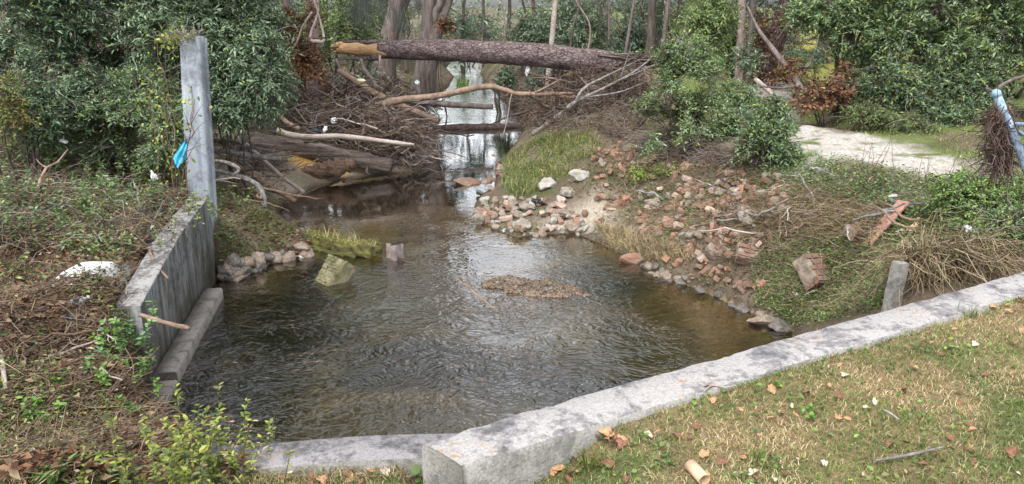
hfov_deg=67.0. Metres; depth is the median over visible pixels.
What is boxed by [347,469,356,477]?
fallen leaf
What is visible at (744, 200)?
brick
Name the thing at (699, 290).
stone
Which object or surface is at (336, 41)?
slender stem
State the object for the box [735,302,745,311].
stone
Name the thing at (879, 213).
drift stick
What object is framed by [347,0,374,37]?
spanish moss
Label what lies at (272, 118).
shrub
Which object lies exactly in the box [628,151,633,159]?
brick
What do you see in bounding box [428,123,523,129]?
sunken log
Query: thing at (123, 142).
undergrowth bush
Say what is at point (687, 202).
stone
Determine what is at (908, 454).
lawn twig
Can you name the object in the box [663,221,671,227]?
brick
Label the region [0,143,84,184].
undergrowth bush
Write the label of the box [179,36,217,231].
concrete pillar
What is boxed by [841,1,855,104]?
slim tree
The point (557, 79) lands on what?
drift stick
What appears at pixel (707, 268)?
brick
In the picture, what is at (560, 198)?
stone
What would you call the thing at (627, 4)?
thicket shrub
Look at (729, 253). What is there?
brick
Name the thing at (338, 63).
hanging branch
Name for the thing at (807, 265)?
masonry chunk
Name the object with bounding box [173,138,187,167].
blue bag
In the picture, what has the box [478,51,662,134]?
root tangle
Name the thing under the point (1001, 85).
dead limb
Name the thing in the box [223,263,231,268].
stone
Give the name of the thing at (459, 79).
water grass
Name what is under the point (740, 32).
slim tree
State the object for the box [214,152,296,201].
bank branch
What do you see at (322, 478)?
fallen leaf
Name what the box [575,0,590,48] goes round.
slender stem
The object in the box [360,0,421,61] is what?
thicket shrub
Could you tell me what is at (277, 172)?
bank branch
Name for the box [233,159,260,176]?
drift stick
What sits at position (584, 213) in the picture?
brick
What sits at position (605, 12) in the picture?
tall tree
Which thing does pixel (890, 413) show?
lawn twig
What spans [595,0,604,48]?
slim tree
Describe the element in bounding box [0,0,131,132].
laurel shrub
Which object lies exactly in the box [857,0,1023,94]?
leafy tree
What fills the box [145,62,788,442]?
creek water
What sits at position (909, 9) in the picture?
thicket shrub
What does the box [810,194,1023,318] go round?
vine heap
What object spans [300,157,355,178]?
rotten log
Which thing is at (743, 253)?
masonry chunk
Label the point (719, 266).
brick
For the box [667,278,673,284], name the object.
stone
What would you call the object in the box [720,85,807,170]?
bank shrub
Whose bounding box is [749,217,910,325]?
undergrowth
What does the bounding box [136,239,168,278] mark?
drift stick
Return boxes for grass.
[0,428,422,483]
[223,297,1023,483]
[445,75,469,88]
[496,126,604,198]
[593,219,691,261]
[782,75,1023,136]
[934,127,1023,186]
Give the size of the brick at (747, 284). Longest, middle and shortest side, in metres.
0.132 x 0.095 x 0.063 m
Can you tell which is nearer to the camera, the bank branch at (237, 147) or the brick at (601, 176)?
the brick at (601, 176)
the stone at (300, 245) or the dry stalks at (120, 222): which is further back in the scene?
the stone at (300, 245)
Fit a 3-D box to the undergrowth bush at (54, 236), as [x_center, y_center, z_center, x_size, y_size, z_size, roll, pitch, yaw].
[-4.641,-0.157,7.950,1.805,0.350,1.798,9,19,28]
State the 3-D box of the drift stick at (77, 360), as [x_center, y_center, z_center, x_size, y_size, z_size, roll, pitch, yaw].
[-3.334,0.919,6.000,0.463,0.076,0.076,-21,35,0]
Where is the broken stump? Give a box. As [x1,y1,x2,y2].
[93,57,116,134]
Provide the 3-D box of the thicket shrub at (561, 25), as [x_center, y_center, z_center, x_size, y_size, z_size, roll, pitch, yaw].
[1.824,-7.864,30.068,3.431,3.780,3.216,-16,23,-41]
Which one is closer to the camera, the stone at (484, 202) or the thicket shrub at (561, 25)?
the stone at (484, 202)
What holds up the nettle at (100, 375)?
on the ground at (616, 352)
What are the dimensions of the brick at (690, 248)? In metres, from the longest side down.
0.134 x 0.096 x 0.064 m
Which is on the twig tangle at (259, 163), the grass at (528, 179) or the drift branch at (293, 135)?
the drift branch at (293, 135)
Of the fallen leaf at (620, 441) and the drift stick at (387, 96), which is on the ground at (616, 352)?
the fallen leaf at (620, 441)
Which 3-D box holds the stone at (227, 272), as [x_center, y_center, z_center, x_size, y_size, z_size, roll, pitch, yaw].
[-3.659,0.396,10.050,0.335,0.261,0.263,0,17,0]
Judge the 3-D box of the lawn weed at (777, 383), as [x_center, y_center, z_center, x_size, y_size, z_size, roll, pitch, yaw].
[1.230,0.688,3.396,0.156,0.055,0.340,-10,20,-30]
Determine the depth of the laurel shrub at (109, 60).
12.01 m
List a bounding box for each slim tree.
[277,0,290,111]
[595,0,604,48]
[644,0,655,57]
[658,0,670,57]
[678,0,681,43]
[734,0,745,82]
[743,0,754,84]
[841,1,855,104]
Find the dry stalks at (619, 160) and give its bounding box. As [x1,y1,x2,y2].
[605,139,626,172]
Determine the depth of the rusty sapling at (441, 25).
23.70 m
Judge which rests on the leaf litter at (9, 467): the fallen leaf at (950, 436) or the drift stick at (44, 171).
the drift stick at (44, 171)
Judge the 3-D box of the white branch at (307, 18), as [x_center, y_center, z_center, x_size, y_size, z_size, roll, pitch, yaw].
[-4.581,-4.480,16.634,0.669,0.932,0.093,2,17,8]
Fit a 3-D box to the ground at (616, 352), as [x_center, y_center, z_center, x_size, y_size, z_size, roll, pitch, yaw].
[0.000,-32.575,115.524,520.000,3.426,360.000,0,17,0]
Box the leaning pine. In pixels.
[756,0,792,77]
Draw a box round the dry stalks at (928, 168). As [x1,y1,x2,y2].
[918,148,956,186]
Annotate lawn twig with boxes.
[704,384,735,391]
[875,446,943,460]
[882,408,898,419]
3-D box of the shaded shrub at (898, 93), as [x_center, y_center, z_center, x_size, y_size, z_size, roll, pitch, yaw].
[6.744,-2.770,13.414,2.107,1.711,1.899,0,17,0]
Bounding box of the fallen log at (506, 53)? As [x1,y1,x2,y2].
[330,38,660,72]
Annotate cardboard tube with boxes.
[685,459,709,483]
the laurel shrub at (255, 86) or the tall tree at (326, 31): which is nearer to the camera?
the laurel shrub at (255, 86)
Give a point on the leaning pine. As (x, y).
(780, 41)
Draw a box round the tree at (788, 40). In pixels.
[732,0,823,64]
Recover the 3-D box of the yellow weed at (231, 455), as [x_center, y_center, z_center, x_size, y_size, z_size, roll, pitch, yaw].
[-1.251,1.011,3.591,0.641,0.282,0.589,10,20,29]
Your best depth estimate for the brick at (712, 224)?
10.10 m
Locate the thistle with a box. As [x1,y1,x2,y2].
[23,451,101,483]
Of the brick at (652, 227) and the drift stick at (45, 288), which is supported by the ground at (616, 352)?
the brick at (652, 227)
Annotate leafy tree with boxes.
[776,0,922,115]
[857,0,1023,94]
[955,0,1023,101]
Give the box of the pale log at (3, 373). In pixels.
[0,349,7,389]
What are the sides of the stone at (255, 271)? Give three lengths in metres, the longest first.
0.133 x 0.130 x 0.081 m
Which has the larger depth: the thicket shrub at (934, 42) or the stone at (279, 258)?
the thicket shrub at (934, 42)
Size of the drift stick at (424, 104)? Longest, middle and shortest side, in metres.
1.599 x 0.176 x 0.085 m
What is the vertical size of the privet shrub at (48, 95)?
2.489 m
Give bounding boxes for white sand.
[46,261,128,295]
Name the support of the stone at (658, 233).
on the ground at (616, 352)
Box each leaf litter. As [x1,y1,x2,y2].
[0,133,274,483]
[0,137,169,317]
[214,154,311,266]
[266,64,821,143]
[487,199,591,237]
[500,132,1021,326]
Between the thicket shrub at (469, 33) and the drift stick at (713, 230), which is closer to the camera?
the drift stick at (713, 230)
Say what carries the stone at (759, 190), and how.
on the ground at (616, 352)
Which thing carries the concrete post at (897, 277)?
on the ground at (616, 352)
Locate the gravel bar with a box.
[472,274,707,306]
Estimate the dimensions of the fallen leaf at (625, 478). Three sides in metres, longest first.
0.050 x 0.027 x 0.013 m
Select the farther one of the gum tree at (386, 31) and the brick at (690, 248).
the gum tree at (386, 31)
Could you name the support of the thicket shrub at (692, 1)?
on the ground at (616, 352)
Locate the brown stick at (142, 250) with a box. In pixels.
[72,249,146,258]
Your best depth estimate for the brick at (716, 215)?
10.23 m
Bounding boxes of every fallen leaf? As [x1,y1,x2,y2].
[139,470,151,481]
[307,470,313,483]
[313,473,326,483]
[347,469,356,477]
[380,467,389,476]
[550,468,556,475]
[552,464,564,469]
[564,472,573,483]
[599,426,613,436]
[601,457,614,467]
[607,438,616,443]
[616,434,627,448]
[622,474,628,481]
[672,432,682,438]
[691,421,699,428]
[698,449,709,457]
[709,396,715,402]
[717,456,728,463]
[748,467,758,474]
[767,381,775,393]
[821,459,827,466]
[835,391,842,397]
[885,440,894,446]
[946,433,953,439]
[1006,443,1017,457]
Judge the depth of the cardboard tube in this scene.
2.87 m
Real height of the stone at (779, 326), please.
0.199 m
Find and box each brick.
[484,215,490,224]
[486,210,497,217]
[494,201,499,211]
[499,214,512,221]
[539,210,545,216]
[548,224,555,231]
[555,202,566,208]
[557,217,563,224]
[566,213,574,218]
[572,217,579,224]
[581,209,588,217]
[596,193,605,199]
[599,174,607,178]
[605,195,616,200]
[606,207,615,211]
[608,168,613,175]
[618,165,627,172]
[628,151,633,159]
[635,219,645,223]
[642,213,650,218]
[649,225,655,233]
[661,254,670,263]
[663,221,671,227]
[669,232,677,239]
[671,170,677,180]
[673,221,684,229]
[674,207,683,215]
[675,258,683,264]
[679,217,687,221]
[681,188,690,193]
[684,191,691,197]
[684,246,693,251]
[686,238,696,245]
[690,250,695,259]
[691,203,701,208]
[693,263,702,269]
[696,254,706,262]
[697,182,709,186]
[699,198,712,209]
[700,221,708,225]
[700,264,712,275]
[704,205,720,212]
[704,210,709,218]
[704,234,712,242]
[710,222,718,228]
[711,213,720,218]
[713,275,720,281]
[714,229,724,239]
[716,268,724,277]
[717,264,723,271]
[720,195,727,207]
[722,250,734,260]
[724,237,734,243]
[733,235,741,244]
[736,284,744,293]
[737,185,744,198]
[740,196,747,204]
[742,179,750,185]
[742,281,752,288]
[747,196,760,201]
[748,236,758,245]
[751,278,759,288]
[753,232,765,237]
[755,240,762,246]
[757,281,764,292]
[760,175,773,184]
[763,219,773,228]
[768,191,777,196]
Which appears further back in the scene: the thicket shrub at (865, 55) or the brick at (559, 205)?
the thicket shrub at (865, 55)
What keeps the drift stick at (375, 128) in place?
on the twig tangle at (338, 101)
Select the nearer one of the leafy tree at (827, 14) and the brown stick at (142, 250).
the brown stick at (142, 250)
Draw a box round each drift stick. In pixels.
[0,302,10,306]
[0,318,52,330]
[9,159,67,170]
[11,339,100,367]
[15,275,93,301]
[23,328,97,341]
[31,149,68,202]
[39,285,67,293]
[39,285,97,311]
[47,202,85,222]
[49,312,89,333]
[55,355,111,368]
[89,364,122,379]
[112,355,155,361]
[133,180,145,216]
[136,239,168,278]
[177,177,240,191]
[216,167,259,178]
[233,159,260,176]
[243,197,288,210]
[250,152,300,159]
[250,189,262,198]
[254,187,322,198]
[262,158,318,186]
[280,117,346,127]
[304,139,342,142]
[329,129,390,138]
[331,128,369,139]
[336,118,391,136]
[343,78,376,91]
[353,85,402,109]
[354,118,400,125]
[359,149,372,175]
[371,115,422,142]
[375,126,407,142]
[393,117,438,123]
[397,92,445,114]
[407,102,442,106]
[408,142,449,157]
[411,127,473,136]
[419,144,466,157]
[481,108,532,124]
[503,98,547,102]
[510,72,554,79]
[525,76,589,82]
[529,90,551,108]
[532,111,555,126]
[538,97,575,124]
[557,86,605,92]
[580,91,627,114]
[597,97,642,107]
[631,186,664,200]
[700,227,756,234]
[705,178,728,187]
[716,218,768,221]
[719,210,777,216]
[755,198,787,217]
[763,210,816,215]
[781,206,790,220]
[798,171,814,203]
[805,167,841,176]
[823,198,885,217]
[852,210,894,220]
[860,203,916,229]
[873,200,921,221]
[874,202,927,212]
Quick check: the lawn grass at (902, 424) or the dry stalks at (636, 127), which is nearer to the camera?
the lawn grass at (902, 424)
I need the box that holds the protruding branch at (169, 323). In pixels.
[139,313,190,329]
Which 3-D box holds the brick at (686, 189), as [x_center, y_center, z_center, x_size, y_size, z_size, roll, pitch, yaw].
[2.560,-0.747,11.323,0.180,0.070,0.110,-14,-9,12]
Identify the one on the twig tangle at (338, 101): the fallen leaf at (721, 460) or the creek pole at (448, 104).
the creek pole at (448, 104)
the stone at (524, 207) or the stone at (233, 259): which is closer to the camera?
the stone at (233, 259)
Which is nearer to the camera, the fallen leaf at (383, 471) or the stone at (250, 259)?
the fallen leaf at (383, 471)
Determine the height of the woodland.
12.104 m
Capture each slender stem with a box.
[335,2,340,79]
[401,24,408,72]
[482,0,484,67]
[500,0,505,40]
[521,0,526,71]
[569,0,580,46]
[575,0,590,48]
[607,0,610,49]
[623,0,635,55]
[637,0,642,32]
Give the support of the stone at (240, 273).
in the creek water
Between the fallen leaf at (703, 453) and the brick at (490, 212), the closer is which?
the fallen leaf at (703, 453)
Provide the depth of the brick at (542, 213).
12.38 m
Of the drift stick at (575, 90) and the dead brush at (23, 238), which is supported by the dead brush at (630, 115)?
the drift stick at (575, 90)
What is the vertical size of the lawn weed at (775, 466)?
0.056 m
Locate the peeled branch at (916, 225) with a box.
[907,217,922,233]
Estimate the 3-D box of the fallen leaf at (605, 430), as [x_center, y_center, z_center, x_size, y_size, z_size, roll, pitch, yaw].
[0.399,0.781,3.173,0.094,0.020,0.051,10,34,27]
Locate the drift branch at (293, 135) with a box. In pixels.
[276,128,413,144]
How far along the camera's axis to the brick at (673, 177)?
12.01 m
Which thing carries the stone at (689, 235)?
on the ground at (616, 352)
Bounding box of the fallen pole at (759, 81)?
[754,77,772,95]
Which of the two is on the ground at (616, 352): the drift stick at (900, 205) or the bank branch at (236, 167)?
the bank branch at (236, 167)
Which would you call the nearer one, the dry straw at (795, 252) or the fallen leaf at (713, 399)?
the fallen leaf at (713, 399)
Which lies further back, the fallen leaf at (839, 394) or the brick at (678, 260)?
the brick at (678, 260)
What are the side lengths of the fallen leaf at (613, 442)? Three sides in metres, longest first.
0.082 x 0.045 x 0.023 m
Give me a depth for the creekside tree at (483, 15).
49.79 m
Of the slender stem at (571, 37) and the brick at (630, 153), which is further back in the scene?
the slender stem at (571, 37)
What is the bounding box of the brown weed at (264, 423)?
[229,401,296,444]
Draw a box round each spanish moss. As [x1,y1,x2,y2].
[340,6,369,31]
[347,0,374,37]
[359,0,385,27]
[374,0,397,24]
[384,6,407,36]
[398,22,414,36]
[410,0,424,25]
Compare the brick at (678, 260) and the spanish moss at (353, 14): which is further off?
the spanish moss at (353, 14)
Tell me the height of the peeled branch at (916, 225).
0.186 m
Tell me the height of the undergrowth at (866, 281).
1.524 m
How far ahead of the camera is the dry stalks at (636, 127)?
14.91 m
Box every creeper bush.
[626,150,686,181]
[807,138,920,182]
[943,190,1023,254]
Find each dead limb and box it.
[531,38,674,135]
[747,5,814,102]
[985,74,1023,91]
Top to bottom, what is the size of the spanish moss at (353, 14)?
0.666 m
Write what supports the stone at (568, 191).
on the ground at (616, 352)
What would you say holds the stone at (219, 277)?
on the ground at (616, 352)
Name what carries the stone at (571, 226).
on the ground at (616, 352)
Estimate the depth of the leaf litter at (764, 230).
9.39 m
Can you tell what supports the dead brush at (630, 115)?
on the ground at (616, 352)
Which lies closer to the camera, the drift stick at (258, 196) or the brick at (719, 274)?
the brick at (719, 274)
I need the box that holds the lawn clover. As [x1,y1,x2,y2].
[281,299,1023,483]
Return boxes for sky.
[3,0,980,8]
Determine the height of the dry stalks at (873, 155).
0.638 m
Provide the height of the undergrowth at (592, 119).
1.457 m
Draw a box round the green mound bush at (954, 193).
[919,155,1023,235]
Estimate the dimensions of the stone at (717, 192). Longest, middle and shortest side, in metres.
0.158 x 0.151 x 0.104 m
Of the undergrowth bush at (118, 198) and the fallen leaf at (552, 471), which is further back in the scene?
the undergrowth bush at (118, 198)
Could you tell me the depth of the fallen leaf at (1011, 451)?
3.02 m
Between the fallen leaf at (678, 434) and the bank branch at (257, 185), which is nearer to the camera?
the fallen leaf at (678, 434)
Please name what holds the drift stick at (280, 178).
on the ground at (616, 352)
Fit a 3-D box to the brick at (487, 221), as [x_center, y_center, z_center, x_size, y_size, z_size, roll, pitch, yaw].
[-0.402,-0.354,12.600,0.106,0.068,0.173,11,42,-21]
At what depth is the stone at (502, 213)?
12.64 m
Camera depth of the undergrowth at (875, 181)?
9.41 m
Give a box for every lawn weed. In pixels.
[411,465,422,483]
[631,429,674,466]
[723,438,783,483]
[752,380,816,420]
[910,333,959,351]
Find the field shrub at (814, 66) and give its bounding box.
[785,43,830,83]
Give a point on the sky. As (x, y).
(514, 3)
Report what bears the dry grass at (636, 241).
on the ground at (616, 352)
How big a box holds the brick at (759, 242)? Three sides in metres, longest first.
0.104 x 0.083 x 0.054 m
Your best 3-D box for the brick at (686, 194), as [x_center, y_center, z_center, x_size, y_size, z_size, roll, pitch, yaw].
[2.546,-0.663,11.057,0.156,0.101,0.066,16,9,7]
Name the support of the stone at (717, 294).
on the ground at (616, 352)
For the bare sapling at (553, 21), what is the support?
on the ground at (616, 352)
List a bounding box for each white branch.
[288,11,312,53]
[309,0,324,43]
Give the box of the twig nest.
[147,17,210,54]
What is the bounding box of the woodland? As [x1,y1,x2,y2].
[0,0,998,70]
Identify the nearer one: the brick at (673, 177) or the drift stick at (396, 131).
the brick at (673, 177)
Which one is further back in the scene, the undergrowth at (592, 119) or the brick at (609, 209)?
the undergrowth at (592, 119)
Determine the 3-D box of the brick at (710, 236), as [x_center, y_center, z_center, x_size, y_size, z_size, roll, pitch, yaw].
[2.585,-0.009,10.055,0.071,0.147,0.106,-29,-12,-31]
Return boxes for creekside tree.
[460,0,465,66]
[482,0,485,40]
[498,0,511,41]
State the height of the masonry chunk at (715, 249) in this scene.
0.300 m
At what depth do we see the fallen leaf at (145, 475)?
4.27 m
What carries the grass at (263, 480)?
on the ground at (616, 352)
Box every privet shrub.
[0,15,116,176]
[0,66,49,188]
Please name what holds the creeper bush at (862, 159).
on the ground at (616, 352)
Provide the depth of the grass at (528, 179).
15.23 m
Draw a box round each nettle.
[15,350,162,424]
[31,301,158,376]
[120,338,157,375]
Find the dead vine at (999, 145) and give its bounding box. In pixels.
[946,66,1023,208]
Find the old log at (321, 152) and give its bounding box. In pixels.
[213,130,393,172]
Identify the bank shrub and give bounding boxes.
[623,19,768,160]
[632,0,750,129]
[719,29,769,130]
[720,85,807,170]
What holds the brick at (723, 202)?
on the ground at (616, 352)
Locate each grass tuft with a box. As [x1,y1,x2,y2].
[303,223,382,262]
[563,438,620,472]
[745,435,773,469]
[956,302,982,319]
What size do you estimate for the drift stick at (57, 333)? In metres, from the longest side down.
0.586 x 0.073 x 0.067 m
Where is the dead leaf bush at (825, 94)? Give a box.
[769,55,862,126]
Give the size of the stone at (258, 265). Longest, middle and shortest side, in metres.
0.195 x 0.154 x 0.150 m
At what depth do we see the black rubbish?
12.95 m
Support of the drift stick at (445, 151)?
on the twig tangle at (338, 101)
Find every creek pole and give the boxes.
[337,68,439,123]
[413,100,492,109]
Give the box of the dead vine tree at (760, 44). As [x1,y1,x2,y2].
[731,4,804,89]
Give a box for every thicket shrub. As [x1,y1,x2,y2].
[195,0,326,68]
[294,0,391,78]
[321,0,421,67]
[334,54,388,92]
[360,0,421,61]
[445,3,502,66]
[486,64,522,113]
[498,0,558,69]
[518,2,593,47]
[519,67,566,100]
[520,0,620,49]
[572,0,669,51]
[600,5,672,55]
[637,0,694,48]
[670,0,744,39]
[711,10,770,76]
[842,0,940,80]
[855,38,909,90]
[896,0,1007,85]
[942,2,1023,98]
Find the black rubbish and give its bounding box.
[531,198,543,204]
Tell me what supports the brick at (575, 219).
on the ground at (616, 352)
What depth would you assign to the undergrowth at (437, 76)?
27.39 m
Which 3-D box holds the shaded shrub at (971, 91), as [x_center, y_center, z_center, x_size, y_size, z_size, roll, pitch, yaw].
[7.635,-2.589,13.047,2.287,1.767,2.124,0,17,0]
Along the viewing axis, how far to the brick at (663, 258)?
10.24 m
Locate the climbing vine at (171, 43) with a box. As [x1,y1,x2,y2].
[135,24,202,200]
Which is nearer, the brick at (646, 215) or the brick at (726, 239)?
the brick at (726, 239)
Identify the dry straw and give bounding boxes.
[595,152,885,324]
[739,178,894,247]
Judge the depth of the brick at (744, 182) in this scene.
10.37 m
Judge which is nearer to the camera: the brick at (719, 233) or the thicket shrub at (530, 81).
the brick at (719, 233)
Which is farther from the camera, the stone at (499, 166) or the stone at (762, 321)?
the stone at (499, 166)
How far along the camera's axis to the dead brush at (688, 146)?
12.21 m
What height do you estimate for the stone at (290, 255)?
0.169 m
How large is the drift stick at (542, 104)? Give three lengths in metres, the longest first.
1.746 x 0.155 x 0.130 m
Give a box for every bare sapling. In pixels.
[173,96,211,202]
[544,0,557,91]
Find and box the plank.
[862,200,909,245]
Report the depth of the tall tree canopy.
14.83 m
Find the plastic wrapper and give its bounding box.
[59,139,67,143]
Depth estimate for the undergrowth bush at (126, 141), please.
11.03 m
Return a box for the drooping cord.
[503,94,511,135]
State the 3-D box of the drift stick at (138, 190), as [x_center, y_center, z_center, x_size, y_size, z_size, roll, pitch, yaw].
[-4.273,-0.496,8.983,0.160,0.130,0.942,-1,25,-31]
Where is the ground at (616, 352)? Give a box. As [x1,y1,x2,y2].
[0,8,1023,483]
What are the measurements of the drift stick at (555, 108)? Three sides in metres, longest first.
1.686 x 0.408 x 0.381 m
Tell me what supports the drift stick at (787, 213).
on the ground at (616, 352)
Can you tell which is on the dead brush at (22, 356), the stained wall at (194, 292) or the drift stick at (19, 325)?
the drift stick at (19, 325)
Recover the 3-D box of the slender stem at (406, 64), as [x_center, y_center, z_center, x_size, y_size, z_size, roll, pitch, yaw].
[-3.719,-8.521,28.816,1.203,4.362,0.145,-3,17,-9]
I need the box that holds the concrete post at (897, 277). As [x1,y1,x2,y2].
[881,261,909,311]
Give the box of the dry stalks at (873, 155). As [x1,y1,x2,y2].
[851,123,897,176]
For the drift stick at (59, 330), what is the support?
on the ground at (616, 352)
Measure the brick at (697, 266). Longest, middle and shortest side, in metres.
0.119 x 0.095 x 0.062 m
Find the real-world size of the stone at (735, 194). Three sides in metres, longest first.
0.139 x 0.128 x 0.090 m
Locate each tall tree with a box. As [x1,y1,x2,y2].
[5,0,30,66]
[320,0,333,62]
[603,0,609,32]
[656,0,662,50]
[811,0,834,63]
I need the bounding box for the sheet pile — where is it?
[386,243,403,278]
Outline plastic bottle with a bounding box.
[66,295,89,306]
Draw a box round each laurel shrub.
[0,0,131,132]
[5,51,184,190]
[45,0,173,83]
[93,0,287,170]
[177,0,303,199]
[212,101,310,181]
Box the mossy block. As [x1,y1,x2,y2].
[312,254,356,299]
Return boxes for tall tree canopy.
[57,0,156,147]
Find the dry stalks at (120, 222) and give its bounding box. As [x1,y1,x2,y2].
[67,185,147,256]
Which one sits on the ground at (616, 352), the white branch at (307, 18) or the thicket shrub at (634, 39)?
the thicket shrub at (634, 39)
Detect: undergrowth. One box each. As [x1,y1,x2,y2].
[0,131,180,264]
[0,255,263,480]
[175,47,792,115]
[214,160,277,264]
[501,130,1023,327]
[518,99,650,131]
[589,143,789,255]
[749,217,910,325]
[757,150,942,217]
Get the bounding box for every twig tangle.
[213,112,302,177]
[266,52,454,173]
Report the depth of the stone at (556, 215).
12.34 m
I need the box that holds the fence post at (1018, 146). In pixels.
[991,89,1023,171]
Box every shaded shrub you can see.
[829,35,959,124]
[832,96,949,136]
[901,34,1023,127]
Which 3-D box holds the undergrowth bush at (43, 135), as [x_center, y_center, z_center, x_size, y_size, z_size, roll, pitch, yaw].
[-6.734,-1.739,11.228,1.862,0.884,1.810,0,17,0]
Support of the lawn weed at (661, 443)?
on the ground at (616, 352)
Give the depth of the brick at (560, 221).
12.22 m
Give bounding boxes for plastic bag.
[151,170,157,180]
[525,66,530,75]
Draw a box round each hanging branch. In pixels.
[335,58,347,84]
[359,58,378,90]
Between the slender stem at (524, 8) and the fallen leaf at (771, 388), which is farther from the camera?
the slender stem at (524, 8)
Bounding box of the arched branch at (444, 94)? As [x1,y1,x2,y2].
[375,79,572,107]
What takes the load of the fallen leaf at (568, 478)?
on the ground at (616, 352)
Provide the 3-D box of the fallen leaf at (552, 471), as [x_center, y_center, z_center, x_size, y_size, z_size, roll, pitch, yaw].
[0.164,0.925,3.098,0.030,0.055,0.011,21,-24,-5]
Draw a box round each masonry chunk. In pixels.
[703,236,727,259]
[735,204,752,222]
[735,243,760,264]
[793,253,830,290]
[842,225,867,241]
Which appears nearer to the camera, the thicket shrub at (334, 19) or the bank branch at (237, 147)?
the bank branch at (237, 147)
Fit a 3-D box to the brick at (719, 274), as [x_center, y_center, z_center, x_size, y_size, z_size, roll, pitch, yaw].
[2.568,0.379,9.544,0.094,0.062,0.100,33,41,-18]
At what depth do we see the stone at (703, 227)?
10.20 m
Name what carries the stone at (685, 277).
on the ground at (616, 352)
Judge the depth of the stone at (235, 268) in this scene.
9.98 m
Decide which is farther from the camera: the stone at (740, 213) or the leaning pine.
the leaning pine
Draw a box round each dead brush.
[0,124,215,263]
[0,239,281,483]
[513,80,663,137]
[591,116,799,170]
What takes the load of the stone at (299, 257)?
on the ground at (616, 352)
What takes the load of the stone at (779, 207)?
on the ground at (616, 352)
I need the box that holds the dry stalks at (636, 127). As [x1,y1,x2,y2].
[620,112,658,135]
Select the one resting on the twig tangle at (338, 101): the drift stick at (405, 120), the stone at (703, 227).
the drift stick at (405, 120)
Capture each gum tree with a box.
[370,0,409,85]
[408,0,452,112]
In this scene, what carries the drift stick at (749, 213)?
on the ground at (616, 352)
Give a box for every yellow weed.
[75,382,275,483]
[148,412,294,483]
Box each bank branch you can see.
[214,147,280,160]
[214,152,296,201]
[214,159,240,175]
[215,169,266,207]
[232,130,274,155]
[237,136,304,193]
[277,114,301,130]
[294,87,312,99]
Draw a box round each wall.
[113,195,227,424]
[198,433,458,483]
[422,272,1023,483]
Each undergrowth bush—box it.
[0,125,96,163]
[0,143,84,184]
[0,162,122,243]
[0,167,162,238]
[0,196,140,273]
[1,129,120,171]
[2,113,77,157]
[2,182,164,246]
[9,121,149,165]
[17,137,174,188]
[39,182,253,241]
[70,150,185,189]
[83,122,183,166]
[104,154,228,187]
[123,121,162,152]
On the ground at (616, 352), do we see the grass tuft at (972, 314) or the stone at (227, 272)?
the grass tuft at (972, 314)
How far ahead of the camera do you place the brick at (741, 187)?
10.32 m
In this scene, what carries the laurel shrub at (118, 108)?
on the ground at (616, 352)
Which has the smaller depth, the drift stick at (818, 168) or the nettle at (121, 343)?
the nettle at (121, 343)
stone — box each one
[216,273,223,280]
[217,264,234,280]
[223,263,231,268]
[224,253,242,266]
[226,275,245,285]
[229,267,241,270]
[234,268,244,277]
[243,266,251,275]
[244,255,254,266]
[250,251,265,266]
[252,266,263,272]
[252,268,258,273]
[255,262,262,268]
[265,252,274,260]
[271,251,283,263]
[280,255,291,264]
[284,251,295,262]
[291,241,310,250]
[297,255,308,260]
[298,248,314,259]
[453,177,481,185]
[473,209,481,214]
[473,213,484,223]
[479,196,489,201]
[481,199,487,205]
[482,206,490,210]
[487,185,494,190]
[491,196,498,202]
[491,224,499,229]
[496,163,505,170]
[498,210,505,215]
[508,199,517,205]
[512,218,530,231]
[514,211,522,217]
[519,204,529,210]
[537,177,556,190]
[537,229,546,238]
[545,208,554,215]
[547,202,556,207]
[550,212,559,217]
[554,209,572,215]
[556,195,567,201]
[560,187,575,196]
[564,221,580,232]
[568,169,588,180]
[576,227,584,232]
[619,252,642,264]
[620,195,630,205]
[643,262,652,270]
[644,199,659,208]
[647,271,654,278]
[652,272,660,278]
[653,262,659,269]
[656,231,662,236]
[659,269,669,276]
[663,273,671,281]
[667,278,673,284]
[673,275,681,279]
[675,278,686,285]
[678,232,685,238]
[681,274,690,281]
[683,199,690,208]
[685,231,694,238]
[694,230,703,238]
[694,285,704,294]
[695,194,703,200]
[698,226,707,233]
[713,291,722,297]
[714,188,725,195]
[727,187,734,194]
[730,192,739,196]
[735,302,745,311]
[737,209,758,225]
[738,307,748,315]
[746,314,773,327]
[755,310,764,315]
[756,189,765,196]
[767,317,791,335]
[769,196,779,205]
[771,172,782,181]
[777,204,789,211]
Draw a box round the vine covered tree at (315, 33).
[302,0,318,116]
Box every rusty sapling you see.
[257,0,336,122]
[410,15,465,116]
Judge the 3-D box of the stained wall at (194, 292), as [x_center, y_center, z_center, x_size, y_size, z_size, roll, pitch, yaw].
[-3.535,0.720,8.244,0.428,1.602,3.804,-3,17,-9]

